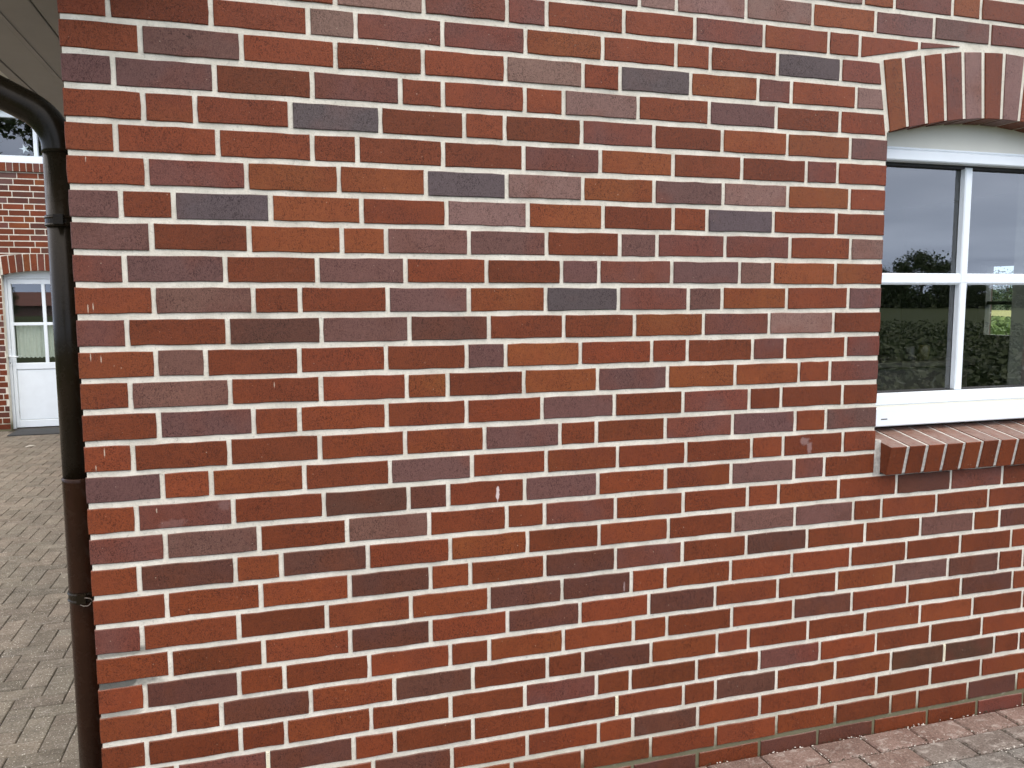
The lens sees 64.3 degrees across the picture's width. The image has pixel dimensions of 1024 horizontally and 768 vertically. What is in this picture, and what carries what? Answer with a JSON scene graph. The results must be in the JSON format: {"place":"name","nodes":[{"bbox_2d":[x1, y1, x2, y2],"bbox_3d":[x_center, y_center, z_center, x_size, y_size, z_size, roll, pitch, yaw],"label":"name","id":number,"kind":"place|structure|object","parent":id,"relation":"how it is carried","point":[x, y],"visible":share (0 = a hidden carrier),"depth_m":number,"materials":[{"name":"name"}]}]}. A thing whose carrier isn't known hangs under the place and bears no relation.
{"place":"outdoors","nodes":[
{"label":"outdoors","id":0,"kind":"place"},
{"bbox_2d":[0,118,54,362],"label":"interior wall","id":1,"kind":"structure","parent":0,"point":[16,135],"depth_m":11.69,"materials":[{"name":"grey"}]},
{"bbox_2d":[14,426,58,430],"bbox_3d":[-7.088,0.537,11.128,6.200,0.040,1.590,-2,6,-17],"label":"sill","id":2,"kind":"structure","parent":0,"point":[36,427],"depth_m":10.61,"materials":[{"name":"grey metal"}]},
{"bbox_2d":[0,431,79,767],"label":"courtyard paving","id":3,"kind":"structure","parent":0,"point":[38,723],"depth_m":4.28,"materials":[{"name":"grey brick"}]},
{"bbox_2d":[7,428,59,435],"bbox_3d":[-5.879,0.595,10.244,0.705,0.012,0.480,-2,6,-17],"label":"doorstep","id":4,"kind":"object","parent":3,"relation":"on","point":[39,431],"visible":0.62,"depth_m":10.15,"materials":[{"name":"concrete"}]},
{"bbox_2d":[697,704,1023,767],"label":"footpath","id":5,"kind":"structure","parent":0,"point":[991,740],"depth_m":2.96,"materials":[{"name":"brick"}]},
{"bbox_2d":[878,208,904,354],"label":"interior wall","id":6,"kind":"structure","parent":0,"point":[892,262],"depth_m":7.98,"materials":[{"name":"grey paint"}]},
{"bbox_2d":[904,346,914,360],"bbox_3d":[1.714,-0.131,3.510,0.042,0.062,0.042,-2,6,-17],"label":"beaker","id":7,"kind":"object","parent":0,"point":[909,353],"visible":1,"depth_m":3.50,"materials":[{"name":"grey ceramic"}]},
{"bbox_2d":[917,345,929,360],"bbox_3d":[1.784,-0.136,3.531,0.048,0.066,0.048,-2,6,-17],"label":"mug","id":8,"kind":"object","parent":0,"point":[923,352],"visible":1,"depth_m":3.51,"materials":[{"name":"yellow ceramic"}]},
{"bbox_2d":[874,354,974,427],"bbox_3d":[1.683,0.562,3.734,0.600,1.362,0.410,-2,6,-17],"label":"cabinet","id":9,"kind":"object","parent":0,"point":[897,372],"visible":0.16,"depth_m":3.50,"materials":[{"name":"wood"}]},
{"bbox_2d":[899,196,989,422],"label":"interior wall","id":10,"kind":"structure","parent":0,"point":[930,246],"depth_m":7.57,"materials":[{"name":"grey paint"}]},
{"bbox_2d":[977,338,1009,422],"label":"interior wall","id":11,"kind":"structure","parent":0,"point":[994,362],"depth_m":7.04,"materials":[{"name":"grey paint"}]},
{"bbox_2d":[991,310,1010,316],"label":"grain field","id":12,"kind":"structure","parent":0,"point":[1004,313],"depth_m":78.95,"materials":[{"name":"yellow plant"}]},
{"bbox_2d":[986,192,1017,265],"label":"interior wall","id":13,"kind":"structure","parent":0,"point":[1002,221],"depth_m":6.92,"materials":[{"name":"grey paint"}]},
{"bbox_2d":[994,299,1010,309],"bbox_3d":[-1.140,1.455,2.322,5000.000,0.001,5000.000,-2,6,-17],"label":"ground","id":14,"kind":"structure","parent":0,"point":[1001,306],"depth_m":138.73,"materials":[{"name":"green plant"}]},
{"bbox_2d":[0,162,49,430],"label":"brick wall","id":15,"kind":"structure","parent":14,"relation":"on","point":[23,240],"depth_m":10.22,"materials":[{"name":"red brick"}]},
{"bbox_2d":[0,110,42,163],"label":"window","id":16,"kind":"structure","parent":15,"relation":"attached to","point":[36,158],"depth_m":10.19,"materials":[{"name":"white plastic"}]},
{"bbox_2d":[19,145,28,152],"bbox_3d":[-6.143,-2.961,10.254,0.113,0.118,0.015,-2,6,-17],"label":"star ornament","id":17,"kind":"object","parent":16,"relation":"in","point":[24,148],"visible":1,"depth_m":10.25,"materials":[{"name":"white plastic"}]},
{"bbox_2d":[3,271,58,428],"bbox_3d":[-5.997,-0.448,10.541,0.937,2.031,0.131,-2,6,-17],"label":"door","id":18,"kind":"structure","parent":15,"relation":"attached to","point":[34,394],"depth_m":10.52,"materials":[{"name":"white plastic"}]},
{"bbox_2d":[16,325,54,357],"bbox_3d":[-6.016,-0.564,10.598,0.751,0.440,0.027,-2,6,-17],"label":"curtain","id":19,"kind":"object","parent":18,"relation":"hanging from","point":[30,341],"visible":0.63,"depth_m":10.54,"materials":[{"name":"fabric"}]},
{"bbox_2d":[57,0,1023,767],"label":"brick wall","id":20,"kind":"structure","parent":14,"relation":"on","point":[479,384],"depth_m":2.53,"materials":[{"name":"red brick"}]},
{"bbox_2d":[0,0,65,119],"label":"roof overhang","id":21,"kind":"object","parent":20,"relation":"attached to","point":[30,51],"depth_m":3.12,"materials":[{"name":"paint"}]},
{"bbox_2d":[0,75,102,767],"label":"downpipe","id":22,"kind":"object","parent":20,"relation":"attached to","point":[42,118],"visible":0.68,"depth_m":2.27,"materials":[{"name":"brown metal"}]},
{"bbox_2d":[875,124,1023,426],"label":"window","id":23,"kind":"structure","parent":20,"relation":"attached to","point":[967,151],"depth_m":3.11,"materials":[{"name":"white plastic"}]},
{"bbox_2d":[884,168,1018,207],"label":"interior ceiling","id":24,"kind":"structure","parent":20,"relation":"in","point":[907,188],"depth_m":6.38,"materials":[{"name":"grey paint"}]},
{"bbox_2d":[989,266,999,333],"bbox_3d":[3.853,-0.428,5.976,1.400,2.950,4.400,-2,6,-17],"label":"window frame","id":25,"kind":"structure","parent":14,"relation":"on","point":[991,299],"depth_m":7.15,"materials":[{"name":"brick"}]},
{"bbox_2d":[976,262,1013,338],"bbox_3d":[4.287,-0.681,6.654,0.080,0.650,1.065,-2,6,-17],"label":"window","id":26,"kind":"structure","parent":25,"relation":"attached to","point":[985,302],"depth_m":7.09,"materials":[{"name":"white plastic"}]},
{"bbox_2d":[992,285,1007,309],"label":"tree","id":27,"kind":"object","parent":14,"relation":"on","point":[997,294],"visible":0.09,"depth_m":104.11,"materials":[{"name":"green plant"}]},
{"bbox_2d":[990,315,1010,334],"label":"potato plants","id":28,"kind":"object","parent":14,"relation":"on","point":[1000,325],"visible":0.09,"depth_m":32.76,"materials":[{"name":"green plant"}]},
{"bbox_2d":[992,266,1013,309],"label":"tree","id":29,"kind":"object","parent":14,"relation":"on","point":[1008,288],"visible":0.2,"depth_m":106.19,"materials":[{"name":"green plant"}]},
{"bbox_2d":[993,266,1013,297],"label":"sky","id":30,"kind":"structure","parent":0,"point":[1001,268],"materials":[{"name":"white"}]}
]}

